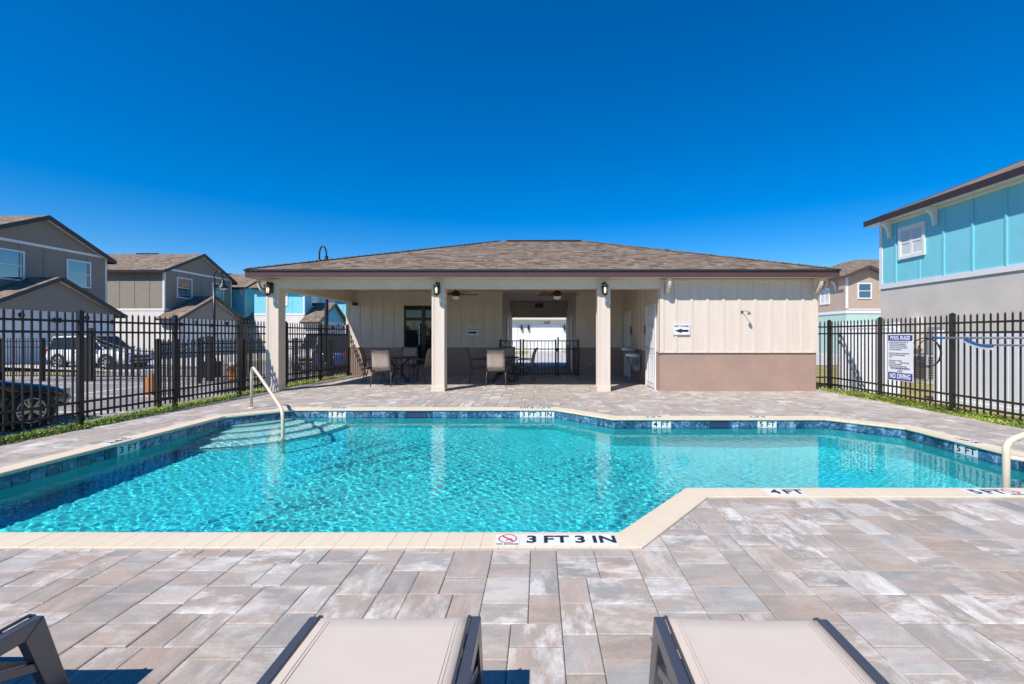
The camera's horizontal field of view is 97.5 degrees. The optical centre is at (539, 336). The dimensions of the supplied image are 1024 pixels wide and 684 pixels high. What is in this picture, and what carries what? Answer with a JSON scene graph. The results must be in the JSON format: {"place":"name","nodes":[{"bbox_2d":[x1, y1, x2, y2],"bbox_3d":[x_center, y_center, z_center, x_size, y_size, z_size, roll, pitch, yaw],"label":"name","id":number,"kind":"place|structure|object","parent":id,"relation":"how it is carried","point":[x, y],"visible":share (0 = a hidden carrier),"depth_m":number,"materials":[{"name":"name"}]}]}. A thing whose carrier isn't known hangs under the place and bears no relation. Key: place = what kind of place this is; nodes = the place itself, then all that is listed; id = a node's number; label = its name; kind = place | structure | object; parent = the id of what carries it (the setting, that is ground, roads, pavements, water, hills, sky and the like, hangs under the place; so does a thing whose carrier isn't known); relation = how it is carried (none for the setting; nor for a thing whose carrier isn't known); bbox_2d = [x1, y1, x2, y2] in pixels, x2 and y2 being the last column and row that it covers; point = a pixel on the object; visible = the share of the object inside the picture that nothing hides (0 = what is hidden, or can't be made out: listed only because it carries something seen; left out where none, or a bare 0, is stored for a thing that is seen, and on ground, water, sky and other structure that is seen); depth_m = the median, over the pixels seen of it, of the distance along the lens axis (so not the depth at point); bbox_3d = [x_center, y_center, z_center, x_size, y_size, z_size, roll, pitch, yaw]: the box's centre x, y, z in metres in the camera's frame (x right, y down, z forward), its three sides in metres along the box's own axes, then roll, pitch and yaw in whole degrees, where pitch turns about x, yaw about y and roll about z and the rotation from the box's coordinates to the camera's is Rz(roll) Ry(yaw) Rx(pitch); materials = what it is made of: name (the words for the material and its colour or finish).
{"place":"outdoors","nodes":[
{"label":"outdoors","id":0,"kind":"place"},
{"bbox_2d":[5,352,291,371],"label":"road","id":1,"kind":"structure","parent":0,"point":[139,369],"depth_m":24.76,"materials":[{"name":"grey asphalt"}]},
{"bbox_2d":[0,215,125,363],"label":"townhouse","id":2,"kind":"structure","parent":1,"relation":"on","point":[51,264],"depth_m":25.61,"materials":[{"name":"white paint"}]},
{"bbox_2d":[0,248,24,280],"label":"window","id":3,"kind":"structure","parent":2,"relation":"in","point":[9,258],"depth_m":24.43,"materials":[{"name":"glass"}]},
{"bbox_2d":[0,320,46,363],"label":"garage door","id":4,"kind":"structure","parent":2,"relation":"in","point":[8,323],"depth_m":23.74,"materials":[{"name":"white paint"}]},
{"bbox_2d":[66,258,90,288],"bbox_3d":[-28.763,-3.904,28.000,0.050,1.675,1.480,0,0,0],"label":"window","id":5,"kind":"structure","parent":2,"relation":"in","point":[76,270],"depth_m":27.98,"materials":[{"name":"glass"}]},
{"bbox_2d":[63,322,106,335],"bbox_3d":[-27.283,0.245,27.038,0.030,2.330,2.725,0,0,0],"label":"garage door","id":6,"kind":"structure","parent":2,"relation":"in","point":[68,324],"depth_m":26.93,"materials":[{"name":"white paint"}]},
{"bbox_2d":[46,335,151,369],"bbox_3d":[-22.601,0.795,23.100,4.622,1.760,2.160,0,0,6],"label":"silver wagon","id":7,"kind":"object","parent":1,"relation":"on","point":[105,338],"visible":0.35,"depth_m":22.43,"materials":[{"name":"paint"}]},
{"bbox_2d":[107,253,247,354],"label":"townhouse","id":8,"kind":"structure","parent":1,"relation":"on","point":[152,285],"depth_m":35.15,"materials":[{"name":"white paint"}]},
{"bbox_2d":[177,277,192,298],"bbox_3d":[-28.763,-3.904,36.350,0.050,1.675,1.580,0,0,0],"label":"window","id":9,"kind":"structure","parent":8,"relation":"in","point":[184,285],"depth_m":36.34,"materials":[{"name":"glass"}]},
{"bbox_2d":[185,325,208,354],"bbox_3d":[-27.283,0.245,35.712,0.030,2.330,2.725,0,0,0],"label":"garage door","id":10,"kind":"structure","parent":8,"relation":"in","point":[186,326],"depth_m":35.54,"materials":[{"name":"white paint"}]},
{"bbox_2d":[212,283,223,300],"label":"window","id":11,"kind":"structure","parent":8,"relation":"in","point":[220,293],"depth_m":40.33,"materials":[{"name":"glass"}]},
{"bbox_2d":[216,326,236,352],"bbox_3d":[-27.283,0.245,39.138,0.030,2.330,2.725,0,0,0],"label":"garage door","id":12,"kind":"structure","parent":8,"relation":"in","point":[219,327],"depth_m":39.07,"materials":[{"name":"white paint"}]},
{"bbox_2d":[89,328,212,380],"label":"drive gate","id":13,"kind":"structure","parent":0,"point":[91,357],"depth_m":17.03,"materials":[{"name":"black metal"}]},
{"bbox_2d":[0,358,345,437],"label":"parking lot","id":14,"kind":"structure","parent":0,"point":[68,384],"depth_m":14.12,"materials":[{"name":"grey asphalt"}]},
{"bbox_2d":[0,370,70,430],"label":"black car","id":15,"kind":"object","parent":14,"relation":"on","point":[8,398],"visible":0.59,"depth_m":8.23,"materials":[{"name":"paint"}]},
{"bbox_2d":[0,338,85,380],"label":"fence","id":16,"kind":"object","parent":14,"relation":"on","point":[44,347],"visible":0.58,"depth_m":16.99,"materials":[{"name":"black metal"}]},
{"bbox_2d":[145,374,153,394],"bbox_3d":[-11.310,1.400,12.985,0.220,0.640,0.070,0,0,0],"label":"wooden stake","id":17,"kind":"object","parent":14,"relation":"on","point":[147,383],"visible":0.71,"depth_m":12.95,"materials":[{"name":"orange wood"}]},
{"bbox_2d":[58,379,246,412],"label":"parking stripes","id":18,"kind":"object","parent":14,"relation":"on","point":[131,387],"visible":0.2,"depth_m":13.81,"materials":[{"name":"white paint"}]},
{"bbox_2d":[204,361,223,375],"bbox_3d":[-13.700,1.370,18.675,0.700,0.660,0.630,0,0,0],"label":"waste bin","id":19,"kind":"object","parent":14,"relation":"on","point":[215,368],"visible":0.2,"depth_m":18.60,"materials":[{"name":"black metal"}]},
{"bbox_2d":[213,270,228,360],"bbox_3d":[-15.338,-0.737,21.500,0.855,4.875,0.540,0,0,0],"label":"street lamp","id":20,"kind":"object","parent":14,"relation":"on","point":[222,286],"visible":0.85,"depth_m":21.47,"materials":[{"name":"black metal"}]},
{"bbox_2d":[227,360,236,379],"bbox_3d":[-11.900,1.300,17.400,0.440,0.760,0.312,0,0,0],"label":"fire hydrant","id":21,"kind":"object","parent":14,"relation":"on","point":[233,370],"visible":0.34,"depth_m":17.32,"materials":[{"name":"orange metal"}]},
{"bbox_2d":[227,273,256,338],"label":"townhouse","id":22,"kind":"structure","parent":14,"relation":"on","point":[242,299],"depth_m":43.00,"materials":[{"name":"blue paint"}]},
{"bbox_2d":[154,338,330,407],"bbox_3d":[-8.433,0.979,14.216,0.663,1.862,7.270,0,0,6],"label":"fence","id":23,"kind":"object","parent":14,"relation":"on","point":[157,369],"visible":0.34,"depth_m":12.19,"materials":[{"name":"black metal"}]},
{"bbox_2d":[198,338,345,383],"bbox_3d":[-9.725,0.979,17.451,5.820,1.862,0.999,0,0,-17],"label":"fence","id":24,"kind":"object","parent":14,"relation":"on","point":[199,363],"visible":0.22,"depth_m":17.10,"materials":[{"name":"black metal"}]},
{"bbox_2d":[249,281,345,353],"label":"townhouse","id":25,"kind":"structure","parent":14,"relation":"on","point":[304,309],"depth_m":41.20,"materials":[{"name":"blue paint"}]},
{"bbox_2d":[285,292,287,305],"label":"window","id":26,"kind":"structure","parent":25,"relation":"in","point":[286,293],"depth_m":41.17,"materials":[{"name":"white glass"}]},
{"bbox_2d":[311,296,319,306],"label":"window","id":27,"kind":"structure","parent":25,"relation":"in","point":[313,299],"depth_m":42.89,"materials":[{"name":"glass"}]},
{"bbox_2d":[291,332,337,370],"bbox_3d":[-11.600,0.780,23.801,2.160,1.990,4.622,0,0,-12],"label":"white suv","id":28,"kind":"object","parent":14,"relation":"on","point":[309,349],"visible":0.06,"depth_m":22.23,"materials":[{"name":"paint"}]},
{"bbox_2d":[317,333,345,371],"bbox_3d":[-10.000,0.805,23.199,2.160,1.940,4.622,0,0,-6],"label":"blue suv","id":29,"kind":"object","parent":14,"relation":"on","point":[335,350],"visible":0.1,"depth_m":21.09,"materials":[{"name":"paint"}]},
{"bbox_2d":[335,301,345,333],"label":"townhouse","id":30,"kind":"structure","parent":14,"relation":"on","point":[341,305],"depth_m":51.50,"materials":[{"name":"blue paint"}]},
{"bbox_2d":[0,374,345,445],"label":"grass verge","id":31,"kind":"object","parent":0,"point":[340,375],"depth_m":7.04,"materials":[{"name":"plant"}]},
{"bbox_2d":[0,308,348,431],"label":"iron fence","id":32,"kind":"object","parent":31,"relation":"on","point":[80,321],"visible":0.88,"depth_m":7.92,"materials":[{"name":"black metal"}]},
{"bbox_2d":[318,246,328,376],"bbox_3d":[-7.720,-0.814,15.900,0.700,4.827,0.540,0,0,0],"label":"street lamp","id":33,"kind":"object","parent":31,"relation":"on","point":[326,313],"visible":0.48,"depth_m":15.86,"materials":[{"name":"black metal"}]},
{"bbox_2d":[0,364,1023,683],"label":"pool deck","id":34,"kind":"structure","parent":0,"point":[910,590],"depth_m":2.38,"materials":[{"name":"stone"}]},
{"bbox_2d":[0,614,68,683],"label":"sun lounger","id":35,"kind":"object","parent":34,"relation":"on","point":[33,641],"visible":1,"depth_m":1.48,"materials":[{"name":"black metal"}]},
{"bbox_2d":[248,367,284,438],"bbox_3d":[-4.426,1.419,7.197,0.120,1.763,2.499,0,0,-41],"label":"pool handrail","id":36,"kind":"object","parent":34,"relation":"on","point":[277,402],"visible":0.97,"depth_m":7.02,"materials":[{"name":"white metal"}]},
{"bbox_2d":[256,615,483,683],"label":"sun lounger","id":37,"kind":"object","parent":34,"relation":"on","point":[320,649],"visible":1,"depth_m":1.33,"materials":[{"name":"beige fabric"}]},
{"bbox_2d":[358,348,384,382],"bbox_3d":[-4.763,0.813,12.741,0.655,0.981,0.574,0,0,-12],"label":"patio chair","id":38,"kind":"object","parent":34,"relation":"on","point":[362,352],"visible":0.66,"depth_m":12.64,"materials":[{"name":"beige"}]},
{"bbox_2d":[370,349,396,386],"bbox_3d":[-4.098,0.813,11.776,0.574,0.981,0.656,0,0,-2],"label":"patio chair","id":39,"kind":"object","parent":34,"relation":"on","point":[380,360],"visible":1,"depth_m":11.57,"materials":[{"name":"beige fabric"}]},
{"bbox_2d":[387,356,416,382],"bbox_3d":[-4.020,0.949,12.780,1.040,0.727,1.040,0,0,0],"label":"patio table","id":40,"kind":"object","parent":34,"relation":"on","point":[401,357],"visible":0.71,"depth_m":12.65,"materials":[{"name":"brown metal"}]},
{"bbox_2d":[396,347,417,379],"bbox_3d":[-4.052,0.813,13.794,0.574,0.981,0.656,0,0,-2],"label":"patio chair","id":41,"kind":"object","parent":34,"relation":"on","point":[409,352],"visible":0.76,"depth_m":14.00,"materials":[{"name":"beige"}]},
{"bbox_2d":[408,348,431,382],"bbox_3d":[-3.337,0.813,12.839,0.655,0.981,0.574,0,0,14],"label":"patio chair","id":42,"kind":"object","parent":34,"relation":"on","point":[428,360],"visible":0.82,"depth_m":12.69,"materials":[{"name":"beige"}]},
{"bbox_2d":[465,348,487,382],"bbox_3d":[-1.764,0.813,12.744,0.655,0.981,0.574,0,0,-8],"label":"patio chair","id":43,"kind":"object","parent":34,"relation":"on","point":[470,360],"visible":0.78,"depth_m":12.50,"materials":[{"name":"beige metal"}]},
{"bbox_2d":[485,349,507,386],"bbox_3d":[-1.120,0.813,11.776,0.574,0.981,0.655,0,0,0],"label":"patio chair","id":44,"kind":"object","parent":34,"relation":"on","point":[495,360],"visible":1,"depth_m":11.57,"materials":[{"name":"beige fabric"}]},
{"bbox_2d":[483,356,519,382],"bbox_3d":[-1.080,0.949,12.780,1.040,0.727,1.040,0,0,0],"label":"patio table","id":45,"kind":"object","parent":34,"relation":"on","point":[509,358],"visible":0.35,"depth_m":12.62,"materials":[{"name":"brown metal"}]},
{"bbox_2d":[497,347,515,379],"bbox_3d":[-1.000,0.813,13.794,0.574,0.981,0.655,0,0,0],"label":"patio chair","id":46,"kind":"object","parent":34,"relation":"on","point":[509,351],"visible":0.38,"depth_m":14.02,"materials":[{"name":"beige"}]},
{"bbox_2d":[0,407,1023,549],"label":"pool coping","id":47,"kind":"object","parent":34,"relation":"on","point":[643,532],"visible":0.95,"depth_m":2.95,"materials":[{"name":"beige brick"}]},
{"bbox_2d":[513,348,537,382],"bbox_3d":[-0.376,0.813,12.844,0.655,0.981,0.574,0,0,8],"label":"patio chair","id":48,"kind":"object","parent":34,"relation":"on","point":[532,360],"visible":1,"depth_m":12.68,"materials":[{"name":"beige metal"}]},
{"bbox_2d":[500,337,578,375],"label":"passage gate","id":49,"kind":"structure","parent":34,"relation":"on","point":[557,349],"depth_m":14.90,"materials":[{"name":"black metal"}]},
{"bbox_2d":[649,615,889,683],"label":"sun lounger","id":50,"kind":"object","parent":34,"relation":"on","point":[817,650],"visible":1,"depth_m":1.33,"materials":[{"name":"beige fabric"}]},
{"bbox_2d":[1002,432,1023,487],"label":"pool ladder rail","id":51,"kind":"object","parent":34,"relation":"on","point":[1008,443],"visible":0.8,"depth_m":4.01,"materials":[{"name":"white metal"}]},
{"bbox_2d":[0,417,1023,531],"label":"pool water","id":52,"kind":"structure","parent":0,"point":[430,474],"depth_m":4.66,"materials":[{"name":"teal liquid"}]},
{"bbox_2d":[0,411,1023,487],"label":"pool wall","id":53,"kind":"structure","parent":0,"point":[22,476],"depth_m":7.06,"materials":[{"name":"tile"}]},
{"bbox_2d":[0,0,1023,273],"label":"sky","id":54,"kind":"structure","parent":0,"point":[240,134],"materials":[{"name":"blue"}]},
{"bbox_2d":[243,240,840,391],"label":"pool house","id":55,"kind":"structure","parent":0,"point":[770,343],"depth_m":10.65,"materials":[{"name":"paint"}]},
{"bbox_2d":[263,281,272,295],"bbox_3d":[-6.320,-1.107,10.451,0.179,0.346,0.228,0,0,0],"label":"wall lantern","id":56,"kind":"object","parent":55,"relation":"attached to","point":[269,286],"depth_m":10.42,"materials":[{"name":"black metal"}]},
{"bbox_2d":[401,303,431,364],"bbox_3d":[-3.840,-0.085,14.975,1.520,2.050,0.150,0,0,0],"label":"glazed door","id":57,"kind":"structure","parent":55,"relation":"in","point":[416,318],"depth_m":14.97,"materials":[{"name":"glass"}]},
{"bbox_2d":[433,281,439,295],"bbox_3d":[-2.390,-1.107,10.451,0.179,0.346,0.228,0,0,0],"label":"wall lantern","id":58,"kind":"object","parent":55,"relation":"attached to","point":[436,287],"depth_m":10.41,"materials":[{"name":"black metal"}]},
{"bbox_2d":[447,290,477,299],"bbox_3d":[-2.308,-1.268,12.720,1.198,0.465,1.247,0,0,-20],"label":"ceiling fan","id":59,"kind":"object","parent":55,"relation":"hanging from","point":[456,294],"visible":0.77,"depth_m":12.62,"materials":[{"name":"brown wood"}]},
{"bbox_2d":[467,327,478,335],"bbox_3d":[-2.200,-0.170,14.953,0.400,0.280,0.010,0,0,0],"label":"restroom sign","id":60,"kind":"object","parent":55,"relation":"attached to","point":[472,331],"visible":1,"depth_m":14.95,"materials":[{"name":"grey plastic"}]},
{"bbox_2d":[507,315,510,370],"bbox_3d":[-1.180,0.245,17.650,0.110,2.110,1.450,0,0,0],"label":"door","id":61,"kind":"structure","parent":55,"relation":"in","point":[508,317],"depth_m":17.73,"materials":[{"name":"white paint"}]},
{"bbox_2d":[535,303,542,307],"bbox_3d":[0.000,-1.340,19.366,0.340,0.180,0.058,0,0,0],"label":"exit sign","id":62,"kind":"object","parent":55,"relation":"attached to","point":[538,305],"visible":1,"depth_m":19.34,"materials":[{"name":"red plastic"}]},
{"bbox_2d":[537,290,579,299],"bbox_3d":[0.566,-1.268,12.708,1.198,0.465,1.247,0,0,-7],"label":"ceiling fan","id":63,"kind":"object","parent":55,"relation":"hanging from","point":[557,294],"visible":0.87,"depth_m":12.62,"materials":[{"name":"brown wood"}]},
{"bbox_2d":[568,314,572,371],"bbox_3d":[1.180,0.245,16.950,0.110,2.110,1.050,0,0,0],"label":"door","id":64,"kind":"structure","parent":55,"relation":"in","point":[571,316],"depth_m":16.85,"materials":[{"name":"white paint"}]},
{"bbox_2d":[601,282,607,295],"bbox_3d":[1.530,-1.107,10.451,0.179,0.346,0.228,0,0,0],"label":"wall lantern","id":65,"kind":"object","parent":55,"relation":"attached to","point":[604,285],"depth_m":10.41,"materials":[{"name":"black metal"}]},
{"bbox_2d":[622,310,630,377],"bbox_3d":[2.795,0.245,14.450,0.110,2.110,0.950,0,0,0],"label":"door","id":66,"kind":"structure","parent":55,"relation":"in","point":[627,315],"depth_m":14.36,"materials":[{"name":"white paint"}]},
{"bbox_2d":[619,346,640,370],"bbox_3d":[2.621,0.622,12.985,0.437,0.697,0.930,0,0,0],"label":"drinking fountain","id":67,"kind":"object","parent":55,"relation":"attached to","point":[632,357],"visible":1,"depth_m":12.55,"materials":[{"name":"silver metal"}]},
{"bbox_2d":[644,303,655,389],"bbox_3d":[2.795,0.245,11.400,0.110,2.110,0.990,0,0,0],"label":"door","id":68,"kind":"structure","parent":55,"relation":"in","point":[650,310],"depth_m":11.39,"materials":[{"name":"white paint"}]},
{"bbox_2d":[673,323,689,334],"bbox_3d":[3.370,-0.175,10.603,0.400,0.280,0.010,0,0,0],"label":"restroom sign","id":69,"kind":"object","parent":55,"relation":"attached to","point":[681,328],"visible":1,"depth_m":10.60,"materials":[{"name":"grey plastic"}]},
{"bbox_2d":[515,351,836,364],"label":"driveway","id":70,"kind":"structure","parent":0,"point":[562,357],"depth_m":26.96,"materials":[{"name":"concrete"}]},
{"bbox_2d":[512,318,565,350],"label":"garage house","id":71,"kind":"structure","parent":70,"relation":"on","point":[539,328],"depth_m":41.99,"materials":[{"name":"white paint"}]},
{"bbox_2d":[512,326,515,350],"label":"garage door","id":72,"kind":"structure","parent":71,"relation":"in","point":[513,327],"depth_m":41.97,"materials":[{"name":"white paint"}]},
{"bbox_2d":[532,326,560,350],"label":"garage door","id":73,"kind":"structure","parent":71,"relation":"in","point":[538,332],"depth_m":41.97,"materials":[{"name":"white paint"}]},
{"bbox_2d":[816,365,1023,422],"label":"lawn","id":74,"kind":"structure","parent":0,"point":[894,396],"depth_m":11.57,"materials":[{"name":"green plant"}]},
{"bbox_2d":[818,259,880,353],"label":"beige house","id":75,"kind":"structure","parent":74,"relation":"on","point":[852,292],"depth_m":33.00,"materials":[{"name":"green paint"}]},
{"bbox_2d":[820,288,829,304],"bbox_3d":[22.563,-3.150,35.400,0.050,1.280,1.180,0,0,0],"label":"window","id":76,"kind":"structure","parent":75,"relation":"in","point":[825,297],"depth_m":35.31,"materials":[{"name":"white glass"}]},
{"bbox_2d":[857,283,871,298],"bbox_3d":[23.950,-3.350,32.963,1.040,1.180,0.050,0,0,0],"label":"window","id":77,"kind":"structure","parent":75,"relation":"in","point":[864,290],"depth_m":32.98,"materials":[{"name":"glass"}]},
{"bbox_2d":[838,322,899,392],"bbox_3d":[7.875,0.560,10.700,1.343,1.780,0.129,0,0,5],"label":"vinyl fence","id":78,"kind":"object","parent":74,"relation":"on","point":[890,381],"visible":0.33,"depth_m":10.70,"materials":[{"name":"white plastic"}]},
{"bbox_2d":[816,311,1023,420],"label":"iron fence","id":79,"kind":"object","parent":74,"relation":"on","point":[880,333],"visible":0.89,"depth_m":8.16,"materials":[{"name":"black metal"}]},
{"bbox_2d":[888,334,912,382],"bbox_3d":[7.080,0.415,8.790,0.010,0.920,0.620,0,0,0],"label":"pool rules sign","id":80,"kind":"object","parent":79,"relation":"attached to","point":[900,357],"visible":1,"depth_m":8.77,"materials":[{"name":"white plastic"}]},
{"bbox_2d":[913,338,939,367],"bbox_3d":[7.179,0.301,8.317,0.038,0.555,0.690,0,0,0],"label":"hose","id":81,"kind":"object","parent":79,"relation":"hanging from","point":[938,361],"visible":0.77,"depth_m":8.26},
{"bbox_2d":[931,337,1023,338],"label":"telescopic pole","id":82,"kind":"object","parent":79,"relation":"attached to","point":[977,337],"visible":1,"depth_m":7.18,"materials":[{"name":"blue plastic"}]},
{"bbox_2d":[963,338,1023,349],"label":"pole brush","id":83,"kind":"object","parent":79,"relation":"hanging from","point":[979,345],"visible":1,"depth_m":7.06,"materials":[{"name":"blue plastic"}]},
{"bbox_2d":[913,353,932,383],"bbox_3d":[11.250,0.920,12.950,0.700,0.840,0.700,0,0,0],"label":"air conditioner","id":84,"kind":"object","parent":74,"relation":"on","point":[922,369],"visible":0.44,"depth_m":12.76,"materials":[{"name":"metal"}]},
{"bbox_2d":[863,160,1023,353],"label":"turquoise house","id":85,"kind":"structure","parent":74,"relation":"on","point":[958,249],"depth_m":13.06,"materials":[{"name":"blue paint"}]},
{"bbox_2d":[898,221,925,259],"bbox_3d":[12.165,-3.115,14.650,0.050,1.070,1.040,0,0,0],"label":"window","id":86,"kind":"structure","parent":85,"relation":"in","point":[909,233],"depth_m":14.60,"materials":[{"name":"white paint"}]},
{"bbox_2d":[933,330,1023,413],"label":"vinyl fence","id":87,"kind":"object","parent":74,"relation":"on","point":[1001,374],"visible":0.59,"depth_m":8.14,"materials":[{"name":"white plastic"}]},
{"bbox_2d":[816,385,1023,428],"bbox_3d":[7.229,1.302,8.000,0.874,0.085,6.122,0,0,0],"label":"grass","id":88,"kind":"structure","parent":0,"point":[1001,420],"depth_m":7.72,"materials":[{"name":"green plant"}]}
]}

